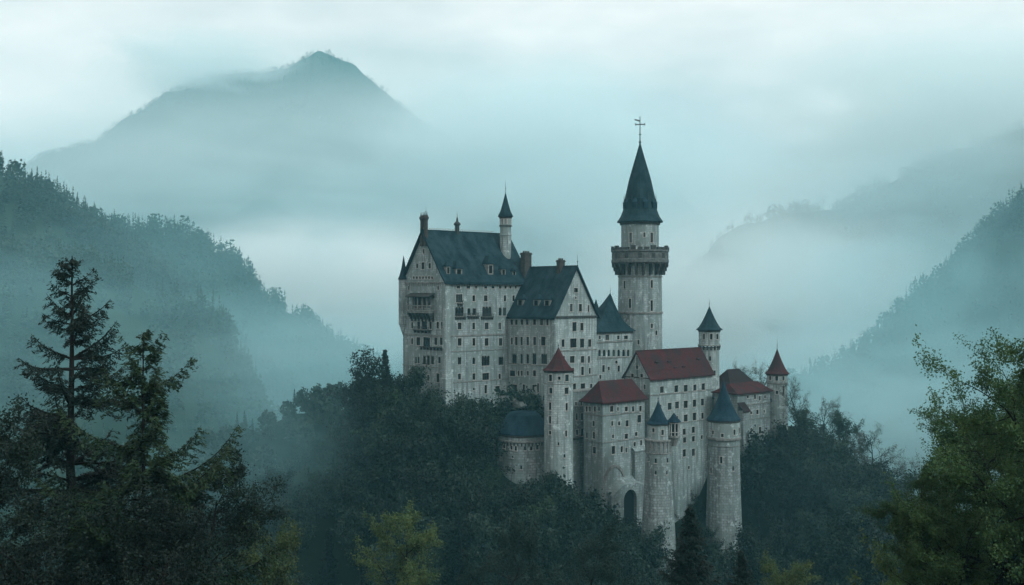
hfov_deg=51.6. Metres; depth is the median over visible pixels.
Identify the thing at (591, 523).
leafy tree
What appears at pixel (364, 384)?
leafy tree
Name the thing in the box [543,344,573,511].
slim tower
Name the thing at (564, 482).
shrub
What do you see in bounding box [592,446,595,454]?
window
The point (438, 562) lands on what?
leafy tree
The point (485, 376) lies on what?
window
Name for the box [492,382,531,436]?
shrub
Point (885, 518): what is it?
leafy tree
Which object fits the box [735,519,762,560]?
leafy tree
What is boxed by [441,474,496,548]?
leafy tree
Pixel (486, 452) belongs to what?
leafy tree
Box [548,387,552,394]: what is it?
window
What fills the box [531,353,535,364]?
window
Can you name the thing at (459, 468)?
leafy tree
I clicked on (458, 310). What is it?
window
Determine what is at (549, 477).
leafy tree
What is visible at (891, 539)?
leafy tree
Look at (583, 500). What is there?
shrub
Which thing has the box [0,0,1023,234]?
sky
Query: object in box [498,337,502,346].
window
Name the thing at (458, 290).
great hall
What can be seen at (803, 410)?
spruce tree
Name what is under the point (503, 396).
rock
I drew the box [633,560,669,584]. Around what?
leafy tree
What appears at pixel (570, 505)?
leafy tree
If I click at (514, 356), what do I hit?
window
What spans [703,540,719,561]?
leafy tree
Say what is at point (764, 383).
leafy tree
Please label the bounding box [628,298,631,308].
window
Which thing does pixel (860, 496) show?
leafy tree
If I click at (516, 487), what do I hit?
leafy tree
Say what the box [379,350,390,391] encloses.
spruce tree
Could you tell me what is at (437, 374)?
window
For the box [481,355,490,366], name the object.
window
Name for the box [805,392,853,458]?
leafy tree
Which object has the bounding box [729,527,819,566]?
leafy tree
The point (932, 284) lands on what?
forest
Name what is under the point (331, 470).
leafy tree
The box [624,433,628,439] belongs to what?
window
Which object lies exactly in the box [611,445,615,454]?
window
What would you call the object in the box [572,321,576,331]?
window
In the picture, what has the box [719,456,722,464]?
window
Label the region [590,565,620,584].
leafy tree
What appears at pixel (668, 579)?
leafy tree
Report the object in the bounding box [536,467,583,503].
shrub
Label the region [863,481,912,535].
leafy tree
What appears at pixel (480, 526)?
leafy tree
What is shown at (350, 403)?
leafy tree
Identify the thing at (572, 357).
window
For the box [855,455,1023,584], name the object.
oak tree
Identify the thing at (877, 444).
leafy tree
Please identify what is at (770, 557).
leafy tree
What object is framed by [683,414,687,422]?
window
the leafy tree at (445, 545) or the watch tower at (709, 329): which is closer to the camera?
the leafy tree at (445, 545)
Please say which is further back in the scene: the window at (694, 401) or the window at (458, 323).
the window at (694, 401)
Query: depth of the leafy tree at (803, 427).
254.93 m
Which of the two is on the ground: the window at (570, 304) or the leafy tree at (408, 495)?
the leafy tree at (408, 495)
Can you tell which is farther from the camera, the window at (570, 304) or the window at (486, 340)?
the window at (486, 340)
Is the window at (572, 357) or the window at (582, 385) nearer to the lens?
the window at (572, 357)
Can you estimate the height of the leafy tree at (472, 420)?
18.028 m
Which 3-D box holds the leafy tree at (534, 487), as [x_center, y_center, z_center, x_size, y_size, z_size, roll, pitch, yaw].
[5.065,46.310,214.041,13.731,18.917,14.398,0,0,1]
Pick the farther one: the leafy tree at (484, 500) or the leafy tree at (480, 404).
the leafy tree at (480, 404)
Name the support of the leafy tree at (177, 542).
on the ground
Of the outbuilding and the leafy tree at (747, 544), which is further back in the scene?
the outbuilding
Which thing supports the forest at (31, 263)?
on the spur
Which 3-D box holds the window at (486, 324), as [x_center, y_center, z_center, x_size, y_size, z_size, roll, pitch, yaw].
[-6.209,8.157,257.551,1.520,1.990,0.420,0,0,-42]
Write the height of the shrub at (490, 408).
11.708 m
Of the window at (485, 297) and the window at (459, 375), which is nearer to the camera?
the window at (459, 375)
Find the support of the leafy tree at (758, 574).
on the ground
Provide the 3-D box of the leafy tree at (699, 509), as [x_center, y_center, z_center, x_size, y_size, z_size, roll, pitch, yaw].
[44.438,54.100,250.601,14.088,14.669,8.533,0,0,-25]
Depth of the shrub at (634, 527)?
232.86 m
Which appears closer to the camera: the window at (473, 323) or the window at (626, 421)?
the window at (626, 421)
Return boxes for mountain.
[14,51,674,353]
[496,129,722,286]
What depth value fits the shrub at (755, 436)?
259.77 m
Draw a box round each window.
[416,336,420,345]
[420,262,424,269]
[421,321,426,329]
[423,336,429,347]
[427,355,429,365]
[430,355,433,364]
[435,373,439,382]
[455,294,462,302]
[455,307,463,316]
[457,322,461,329]
[457,337,461,346]
[457,373,461,380]
[472,322,475,329]
[472,337,475,346]
[472,373,475,380]
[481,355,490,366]
[482,306,490,316]
[482,372,489,380]
[483,295,487,301]
[484,322,488,329]
[484,337,488,346]
[484,384,487,393]
[498,322,501,329]
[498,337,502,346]
[498,356,503,365]
[509,370,514,376]
[511,353,516,364]
[514,336,517,345]
[525,336,528,345]
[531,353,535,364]
[540,336,545,345]
[540,353,546,364]
[548,374,552,381]
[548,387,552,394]
[548,402,551,410]
[548,415,551,424]
[561,339,564,347]
[564,374,569,381]
[564,387,569,394]
[569,303,572,311]
[569,355,574,363]
[570,338,576,348]
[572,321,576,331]
[578,303,582,311]
[580,322,583,330]
[580,338,584,348]
[580,355,584,363]
[580,383,585,388]
[588,339,591,347]
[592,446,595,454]
[605,334,609,340]
[610,405,613,412]
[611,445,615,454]
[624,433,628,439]
[625,419,628,427]
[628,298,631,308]
[629,232,632,242]
[637,414,641,423]
[650,232,653,242]
[650,300,653,311]
[667,402,671,410]
[674,384,678,392]
[682,428,685,435]
[682,449,685,457]
[683,384,687,392]
[683,400,688,408]
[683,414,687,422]
[692,399,696,407]
[692,412,696,420]
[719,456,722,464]
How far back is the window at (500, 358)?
260.84 m
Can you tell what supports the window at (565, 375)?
in the slim tower at (558, 370)
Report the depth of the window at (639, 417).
248.72 m
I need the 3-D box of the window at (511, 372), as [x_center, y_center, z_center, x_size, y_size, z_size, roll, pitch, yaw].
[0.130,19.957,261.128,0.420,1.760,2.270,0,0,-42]
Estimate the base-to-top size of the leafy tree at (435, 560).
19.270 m
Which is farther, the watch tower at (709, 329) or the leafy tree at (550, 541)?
the watch tower at (709, 329)
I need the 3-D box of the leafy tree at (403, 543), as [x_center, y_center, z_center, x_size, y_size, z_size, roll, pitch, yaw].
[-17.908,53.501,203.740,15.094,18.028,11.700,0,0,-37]
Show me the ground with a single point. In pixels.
(310, 562)
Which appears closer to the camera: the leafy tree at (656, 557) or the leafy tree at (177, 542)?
the leafy tree at (177, 542)
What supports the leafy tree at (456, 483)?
on the ground
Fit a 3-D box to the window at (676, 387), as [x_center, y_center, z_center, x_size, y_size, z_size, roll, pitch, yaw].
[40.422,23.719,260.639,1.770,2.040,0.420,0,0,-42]
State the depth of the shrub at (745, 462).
254.17 m
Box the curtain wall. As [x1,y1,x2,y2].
[573,388,591,494]
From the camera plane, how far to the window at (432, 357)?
253.13 m
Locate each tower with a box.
[497,410,543,485]
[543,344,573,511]
[611,119,668,355]
[641,398,680,577]
[696,302,722,390]
[705,378,741,571]
[765,345,789,435]
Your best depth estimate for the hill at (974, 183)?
1401.21 m
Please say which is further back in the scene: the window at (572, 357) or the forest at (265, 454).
the forest at (265, 454)
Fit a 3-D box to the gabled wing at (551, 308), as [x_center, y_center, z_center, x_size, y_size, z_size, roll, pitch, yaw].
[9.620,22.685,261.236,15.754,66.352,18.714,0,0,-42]
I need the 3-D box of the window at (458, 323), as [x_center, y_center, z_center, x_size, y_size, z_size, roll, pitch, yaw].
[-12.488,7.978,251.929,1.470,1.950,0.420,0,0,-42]
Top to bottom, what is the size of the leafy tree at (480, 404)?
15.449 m
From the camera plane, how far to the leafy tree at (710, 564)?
220.40 m
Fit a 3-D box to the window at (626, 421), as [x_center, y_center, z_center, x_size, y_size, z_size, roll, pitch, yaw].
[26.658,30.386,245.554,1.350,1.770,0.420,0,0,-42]
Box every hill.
[0,176,291,418]
[124,233,364,398]
[662,131,1023,385]
[788,205,1023,445]
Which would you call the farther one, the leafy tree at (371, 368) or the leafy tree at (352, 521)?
the leafy tree at (371, 368)
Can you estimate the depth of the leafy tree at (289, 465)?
277.75 m
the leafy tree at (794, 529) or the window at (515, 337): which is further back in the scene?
the window at (515, 337)
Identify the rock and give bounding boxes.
[500,395,515,406]
[512,400,526,408]
[768,425,777,456]
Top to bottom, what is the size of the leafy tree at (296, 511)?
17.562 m
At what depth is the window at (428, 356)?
254.37 m
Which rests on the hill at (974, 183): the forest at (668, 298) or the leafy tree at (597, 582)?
the forest at (668, 298)
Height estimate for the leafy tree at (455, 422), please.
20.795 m
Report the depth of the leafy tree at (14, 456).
45.38 m
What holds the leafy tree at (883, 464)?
on the ground
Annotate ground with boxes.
[0,354,1011,584]
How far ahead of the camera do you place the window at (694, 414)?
265.66 m
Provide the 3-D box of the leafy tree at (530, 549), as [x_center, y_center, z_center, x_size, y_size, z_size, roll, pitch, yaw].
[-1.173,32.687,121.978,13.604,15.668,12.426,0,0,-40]
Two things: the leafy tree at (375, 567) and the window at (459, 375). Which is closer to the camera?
the leafy tree at (375, 567)
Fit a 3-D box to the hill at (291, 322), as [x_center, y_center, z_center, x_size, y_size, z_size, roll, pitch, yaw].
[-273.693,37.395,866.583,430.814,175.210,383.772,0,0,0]
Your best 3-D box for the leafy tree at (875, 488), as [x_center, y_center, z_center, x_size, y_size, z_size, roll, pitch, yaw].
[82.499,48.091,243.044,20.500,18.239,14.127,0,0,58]
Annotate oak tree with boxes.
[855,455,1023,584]
[880,324,1023,584]
[885,370,1023,584]
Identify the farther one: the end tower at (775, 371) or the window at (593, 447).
the end tower at (775, 371)
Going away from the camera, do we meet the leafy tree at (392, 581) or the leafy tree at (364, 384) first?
the leafy tree at (392, 581)
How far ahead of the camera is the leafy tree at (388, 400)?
241.05 m
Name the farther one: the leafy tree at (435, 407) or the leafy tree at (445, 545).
the leafy tree at (435, 407)
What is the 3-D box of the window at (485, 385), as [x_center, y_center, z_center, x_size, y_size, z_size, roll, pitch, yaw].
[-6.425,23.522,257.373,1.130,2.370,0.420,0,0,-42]
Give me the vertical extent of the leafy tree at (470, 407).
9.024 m
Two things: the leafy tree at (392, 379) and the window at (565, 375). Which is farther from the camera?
the leafy tree at (392, 379)
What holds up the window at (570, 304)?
in the gabled wing at (551, 308)
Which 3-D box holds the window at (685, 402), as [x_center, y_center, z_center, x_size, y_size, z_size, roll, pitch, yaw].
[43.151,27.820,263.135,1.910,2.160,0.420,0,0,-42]
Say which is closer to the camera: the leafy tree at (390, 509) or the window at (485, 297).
the leafy tree at (390, 509)
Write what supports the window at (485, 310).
in the great hall
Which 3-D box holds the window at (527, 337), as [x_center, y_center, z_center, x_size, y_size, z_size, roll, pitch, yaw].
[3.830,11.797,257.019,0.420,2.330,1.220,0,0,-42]
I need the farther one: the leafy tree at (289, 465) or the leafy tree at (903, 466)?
the leafy tree at (289, 465)
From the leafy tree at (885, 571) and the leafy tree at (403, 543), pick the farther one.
the leafy tree at (403, 543)
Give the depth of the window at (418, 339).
257.30 m
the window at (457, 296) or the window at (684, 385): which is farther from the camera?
the window at (684, 385)
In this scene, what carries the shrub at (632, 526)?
on the ground
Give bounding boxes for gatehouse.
[579,378,648,529]
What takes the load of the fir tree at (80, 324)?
on the ground
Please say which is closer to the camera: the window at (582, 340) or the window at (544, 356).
the window at (544, 356)
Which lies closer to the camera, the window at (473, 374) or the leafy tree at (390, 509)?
the leafy tree at (390, 509)
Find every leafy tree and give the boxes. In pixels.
[0,391,155,584]
[0,484,146,584]
[60,473,241,584]
[78,491,220,584]
[121,444,297,584]
[214,505,305,584]
[240,466,288,527]
[245,481,260,505]
[248,554,270,584]
[254,473,273,506]
[263,464,312,517]
[264,491,317,573]
[272,500,297,534]
[278,458,304,487]
[288,570,314,584]
[292,458,347,535]
[319,345,402,409]
[324,407,384,463]
[325,386,403,449]
[331,505,379,584]
[335,394,358,429]
[337,483,377,540]
[340,368,393,433]
[340,381,367,422]
[340,541,435,584]
[341,387,363,414]
[346,498,445,584]
[347,382,402,448]
[356,494,414,569]
[360,547,399,584]
[361,492,401,551]
[363,386,409,443]
[364,371,396,402]
[376,371,420,402]
[377,458,444,520]
[383,526,456,584]
[389,484,448,558]
[394,474,433,534]
[396,545,447,580]
[397,459,467,538]
[399,362,450,416]
[400,542,451,584]
[411,486,471,568]
[412,505,468,582]
[413,394,469,466]
[414,471,488,553]
[415,398,477,452]
[415,471,495,571]
[428,403,500,482]
[434,479,508,584]
[439,410,495,468]
[439,447,495,531]
[439,509,528,584]
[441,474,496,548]
[448,429,516,479]
[452,473,494,526]
[454,390,508,441]
[454,509,578,584]
[464,397,484,420]
[486,480,559,536]
[496,502,577,584]
[504,480,524,506]
[508,475,562,532]
[516,493,562,568]
[540,483,602,570]
[541,469,564,504]
[549,498,616,583]
[574,487,610,526]
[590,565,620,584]
[624,522,672,584]
[630,515,641,540]
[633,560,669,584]
[651,576,677,584]
[661,564,687,584]
[674,490,705,531]
[676,529,714,560]
[686,543,749,583]
[692,568,722,584]
[697,520,725,555]
[701,557,736,581]
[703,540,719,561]
[719,521,777,583]
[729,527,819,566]
[734,362,766,381]
[734,553,769,584]
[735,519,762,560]
[743,362,793,414]
[745,538,785,582]
[757,549,820,584]
[757,552,822,584]
[758,548,822,584]
[767,541,800,573]
[771,372,812,425]
[778,523,814,575]
[786,406,831,452]
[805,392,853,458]
[807,431,855,467]
[809,424,827,444]
[820,409,874,481]
[823,432,881,491]
[839,417,909,487]
[840,484,891,538]
[843,542,904,584]
[845,520,982,584]
[848,463,918,504]
[854,456,897,529]
[854,522,897,584]
[860,462,912,496]
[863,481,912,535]
[870,528,908,573]
[870,549,905,583]
[876,494,903,547]
[884,453,924,505]
[886,468,919,524]
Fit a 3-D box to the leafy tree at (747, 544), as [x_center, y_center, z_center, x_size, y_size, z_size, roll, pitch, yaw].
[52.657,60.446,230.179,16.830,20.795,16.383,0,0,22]
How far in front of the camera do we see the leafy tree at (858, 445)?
252.06 m
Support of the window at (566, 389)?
in the slim tower at (558, 370)
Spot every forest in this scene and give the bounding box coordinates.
[0,151,318,420]
[0,234,282,541]
[21,49,675,299]
[98,209,402,392]
[189,382,359,526]
[662,120,1023,375]
[786,185,1023,430]
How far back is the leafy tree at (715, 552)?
221.73 m
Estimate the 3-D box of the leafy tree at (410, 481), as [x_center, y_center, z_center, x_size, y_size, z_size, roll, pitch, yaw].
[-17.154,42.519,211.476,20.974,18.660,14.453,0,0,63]
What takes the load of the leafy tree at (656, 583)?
on the ground
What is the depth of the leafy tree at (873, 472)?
245.52 m
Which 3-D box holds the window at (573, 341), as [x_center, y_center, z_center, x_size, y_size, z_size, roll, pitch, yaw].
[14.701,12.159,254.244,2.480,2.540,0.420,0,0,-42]
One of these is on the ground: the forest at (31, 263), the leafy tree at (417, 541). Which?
the leafy tree at (417, 541)
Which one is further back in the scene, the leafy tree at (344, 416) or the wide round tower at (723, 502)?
the leafy tree at (344, 416)
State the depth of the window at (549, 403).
231.72 m
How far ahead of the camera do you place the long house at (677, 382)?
262.76 m
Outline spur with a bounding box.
[0,265,261,559]
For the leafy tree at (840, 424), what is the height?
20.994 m
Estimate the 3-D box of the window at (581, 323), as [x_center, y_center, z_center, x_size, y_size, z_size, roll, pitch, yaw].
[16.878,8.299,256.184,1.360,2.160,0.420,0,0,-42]
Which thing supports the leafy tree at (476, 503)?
on the ground
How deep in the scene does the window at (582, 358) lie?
256.55 m
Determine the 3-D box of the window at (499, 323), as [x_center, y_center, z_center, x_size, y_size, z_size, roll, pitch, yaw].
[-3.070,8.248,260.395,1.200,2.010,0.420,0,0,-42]
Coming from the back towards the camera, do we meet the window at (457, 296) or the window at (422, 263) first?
the window at (422, 263)
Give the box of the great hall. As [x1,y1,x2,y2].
[398,181,523,418]
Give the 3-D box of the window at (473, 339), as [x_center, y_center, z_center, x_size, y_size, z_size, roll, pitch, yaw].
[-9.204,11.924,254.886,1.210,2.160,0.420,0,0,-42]
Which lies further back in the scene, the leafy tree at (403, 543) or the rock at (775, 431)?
the rock at (775, 431)
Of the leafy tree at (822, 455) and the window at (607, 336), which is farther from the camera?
the window at (607, 336)
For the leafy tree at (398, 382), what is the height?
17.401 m
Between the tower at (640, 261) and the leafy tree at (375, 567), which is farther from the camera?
the tower at (640, 261)
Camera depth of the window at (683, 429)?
262.76 m
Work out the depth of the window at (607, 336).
265.79 m
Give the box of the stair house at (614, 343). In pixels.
[594,290,635,381]
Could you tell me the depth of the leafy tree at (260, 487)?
244.70 m
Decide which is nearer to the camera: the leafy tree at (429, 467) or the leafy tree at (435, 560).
the leafy tree at (435, 560)
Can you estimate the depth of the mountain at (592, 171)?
3447.93 m
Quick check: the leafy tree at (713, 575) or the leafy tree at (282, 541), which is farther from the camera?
the leafy tree at (713, 575)
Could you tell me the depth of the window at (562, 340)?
252.08 m
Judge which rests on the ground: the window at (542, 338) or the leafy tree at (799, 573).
the leafy tree at (799, 573)
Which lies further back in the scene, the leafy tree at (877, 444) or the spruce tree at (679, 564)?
the leafy tree at (877, 444)
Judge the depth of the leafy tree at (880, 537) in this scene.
215.21 m
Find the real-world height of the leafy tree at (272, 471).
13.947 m
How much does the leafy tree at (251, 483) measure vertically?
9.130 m
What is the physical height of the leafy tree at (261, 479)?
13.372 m
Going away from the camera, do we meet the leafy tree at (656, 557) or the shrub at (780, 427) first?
the leafy tree at (656, 557)
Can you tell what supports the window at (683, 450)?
in the long house at (677, 382)
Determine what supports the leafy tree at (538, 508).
on the ground
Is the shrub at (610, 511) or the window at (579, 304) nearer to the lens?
the shrub at (610, 511)
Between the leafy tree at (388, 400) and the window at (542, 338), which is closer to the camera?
the leafy tree at (388, 400)
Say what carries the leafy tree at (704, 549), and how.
on the ground
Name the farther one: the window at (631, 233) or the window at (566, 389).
the window at (631, 233)
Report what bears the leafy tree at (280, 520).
on the ground
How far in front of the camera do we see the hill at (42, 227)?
625.81 m
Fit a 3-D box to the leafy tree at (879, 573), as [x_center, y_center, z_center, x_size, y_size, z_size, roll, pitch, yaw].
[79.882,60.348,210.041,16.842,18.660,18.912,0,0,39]
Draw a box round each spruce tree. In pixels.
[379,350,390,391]
[657,506,723,584]
[725,551,756,584]
[797,409,808,444]
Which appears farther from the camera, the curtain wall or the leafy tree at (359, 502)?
the curtain wall
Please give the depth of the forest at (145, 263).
631.27 m
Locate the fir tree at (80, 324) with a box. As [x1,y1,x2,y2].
[0,256,169,584]
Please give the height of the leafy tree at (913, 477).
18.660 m
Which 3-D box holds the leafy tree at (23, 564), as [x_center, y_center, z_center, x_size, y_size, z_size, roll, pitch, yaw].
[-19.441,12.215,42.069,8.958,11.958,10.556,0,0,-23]
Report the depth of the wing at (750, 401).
266.20 m
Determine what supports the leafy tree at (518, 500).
on the ground
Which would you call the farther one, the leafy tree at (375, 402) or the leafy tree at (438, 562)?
the leafy tree at (375, 402)
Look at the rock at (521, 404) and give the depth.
247.24 m
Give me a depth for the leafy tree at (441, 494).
210.12 m
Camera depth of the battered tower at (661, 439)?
229.65 m
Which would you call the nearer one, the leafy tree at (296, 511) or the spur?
the leafy tree at (296, 511)
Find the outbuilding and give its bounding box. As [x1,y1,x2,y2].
[719,368,752,384]
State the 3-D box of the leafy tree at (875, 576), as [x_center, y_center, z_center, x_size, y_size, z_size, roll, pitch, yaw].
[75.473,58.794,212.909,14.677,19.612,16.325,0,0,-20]
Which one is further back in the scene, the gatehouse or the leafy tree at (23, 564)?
the gatehouse
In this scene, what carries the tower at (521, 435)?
on the ground
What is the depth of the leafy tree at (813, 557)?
222.81 m
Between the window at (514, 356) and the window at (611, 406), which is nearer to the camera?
the window at (611, 406)
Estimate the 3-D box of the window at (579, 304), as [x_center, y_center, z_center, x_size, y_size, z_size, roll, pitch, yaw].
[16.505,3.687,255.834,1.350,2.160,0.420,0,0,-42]
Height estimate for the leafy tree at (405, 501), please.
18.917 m
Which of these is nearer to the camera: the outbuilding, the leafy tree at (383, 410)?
the leafy tree at (383, 410)
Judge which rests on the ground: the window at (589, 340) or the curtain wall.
the curtain wall
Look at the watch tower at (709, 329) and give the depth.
273.82 m
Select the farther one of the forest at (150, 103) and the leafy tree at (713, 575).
the forest at (150, 103)
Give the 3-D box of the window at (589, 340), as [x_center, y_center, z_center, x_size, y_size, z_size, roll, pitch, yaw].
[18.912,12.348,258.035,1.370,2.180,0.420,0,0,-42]
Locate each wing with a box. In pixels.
[506,251,599,415]
[711,381,772,490]
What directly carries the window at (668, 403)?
in the long house at (677, 382)
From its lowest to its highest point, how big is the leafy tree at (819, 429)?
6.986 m
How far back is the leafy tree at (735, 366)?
288.61 m
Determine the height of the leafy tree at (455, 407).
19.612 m
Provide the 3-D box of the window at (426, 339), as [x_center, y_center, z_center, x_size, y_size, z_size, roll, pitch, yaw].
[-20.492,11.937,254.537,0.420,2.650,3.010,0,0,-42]
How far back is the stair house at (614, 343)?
267.94 m
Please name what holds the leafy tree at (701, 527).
on the ground
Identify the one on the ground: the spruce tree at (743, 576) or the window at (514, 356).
the spruce tree at (743, 576)
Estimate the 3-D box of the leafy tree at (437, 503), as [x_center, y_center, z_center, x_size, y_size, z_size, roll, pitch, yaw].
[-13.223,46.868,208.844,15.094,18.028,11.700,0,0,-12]
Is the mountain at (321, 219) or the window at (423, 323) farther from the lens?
the mountain at (321, 219)
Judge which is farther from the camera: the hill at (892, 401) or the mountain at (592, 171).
the mountain at (592, 171)
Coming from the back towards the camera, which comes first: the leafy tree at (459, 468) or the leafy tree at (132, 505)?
the leafy tree at (459, 468)
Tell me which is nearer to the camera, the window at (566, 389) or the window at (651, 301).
the window at (566, 389)
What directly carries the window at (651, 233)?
in the tower at (640, 261)
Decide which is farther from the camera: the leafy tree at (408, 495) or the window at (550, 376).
the window at (550, 376)
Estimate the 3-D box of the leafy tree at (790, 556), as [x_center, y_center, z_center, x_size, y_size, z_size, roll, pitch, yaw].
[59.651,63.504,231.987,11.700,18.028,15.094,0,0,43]
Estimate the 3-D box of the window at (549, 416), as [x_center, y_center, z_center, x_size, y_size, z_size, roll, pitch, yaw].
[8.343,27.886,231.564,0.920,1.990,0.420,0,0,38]
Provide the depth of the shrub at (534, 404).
248.89 m
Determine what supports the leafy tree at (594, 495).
on the ground
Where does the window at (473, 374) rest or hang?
in the great hall
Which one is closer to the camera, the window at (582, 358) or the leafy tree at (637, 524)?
the leafy tree at (637, 524)
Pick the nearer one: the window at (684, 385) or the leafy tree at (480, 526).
the leafy tree at (480, 526)
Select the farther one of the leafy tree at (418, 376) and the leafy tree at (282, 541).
the leafy tree at (418, 376)
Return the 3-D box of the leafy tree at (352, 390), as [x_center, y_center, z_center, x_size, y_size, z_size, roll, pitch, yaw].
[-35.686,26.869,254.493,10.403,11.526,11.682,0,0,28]
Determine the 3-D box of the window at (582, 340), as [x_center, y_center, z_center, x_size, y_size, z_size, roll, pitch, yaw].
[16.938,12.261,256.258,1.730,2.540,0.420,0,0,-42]
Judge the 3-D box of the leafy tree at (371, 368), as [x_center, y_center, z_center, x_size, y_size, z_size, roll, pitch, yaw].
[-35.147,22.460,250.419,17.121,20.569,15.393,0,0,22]
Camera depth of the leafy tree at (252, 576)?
218.26 m
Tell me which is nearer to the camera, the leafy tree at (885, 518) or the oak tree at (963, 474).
the oak tree at (963, 474)
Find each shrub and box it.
[475,395,506,437]
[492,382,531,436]
[499,384,543,422]
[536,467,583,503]
[546,474,587,524]
[563,482,603,521]
[577,488,610,527]
[590,492,638,541]
[614,515,637,568]
[616,515,645,576]
[740,434,792,494]
[744,425,788,480]
[757,419,809,454]
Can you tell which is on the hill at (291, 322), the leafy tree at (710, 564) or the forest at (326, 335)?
the forest at (326, 335)
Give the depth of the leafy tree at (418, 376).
243.96 m
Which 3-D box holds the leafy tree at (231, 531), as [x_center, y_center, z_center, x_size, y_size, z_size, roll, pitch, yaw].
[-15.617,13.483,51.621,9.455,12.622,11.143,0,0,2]
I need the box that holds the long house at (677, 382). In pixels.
[622,347,714,521]
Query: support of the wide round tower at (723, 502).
on the ground
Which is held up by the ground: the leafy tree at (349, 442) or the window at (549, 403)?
the leafy tree at (349, 442)
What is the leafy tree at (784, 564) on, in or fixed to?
on the ground
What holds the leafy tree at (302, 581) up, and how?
on the ground
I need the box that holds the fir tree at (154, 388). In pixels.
[25,329,282,584]
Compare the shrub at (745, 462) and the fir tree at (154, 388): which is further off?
the shrub at (745, 462)
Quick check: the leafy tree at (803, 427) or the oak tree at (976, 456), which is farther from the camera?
the leafy tree at (803, 427)
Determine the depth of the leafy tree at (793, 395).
267.91 m
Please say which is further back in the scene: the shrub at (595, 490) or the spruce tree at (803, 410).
the spruce tree at (803, 410)
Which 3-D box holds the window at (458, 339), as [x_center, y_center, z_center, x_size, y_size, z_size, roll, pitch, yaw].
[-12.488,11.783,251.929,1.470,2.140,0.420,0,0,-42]

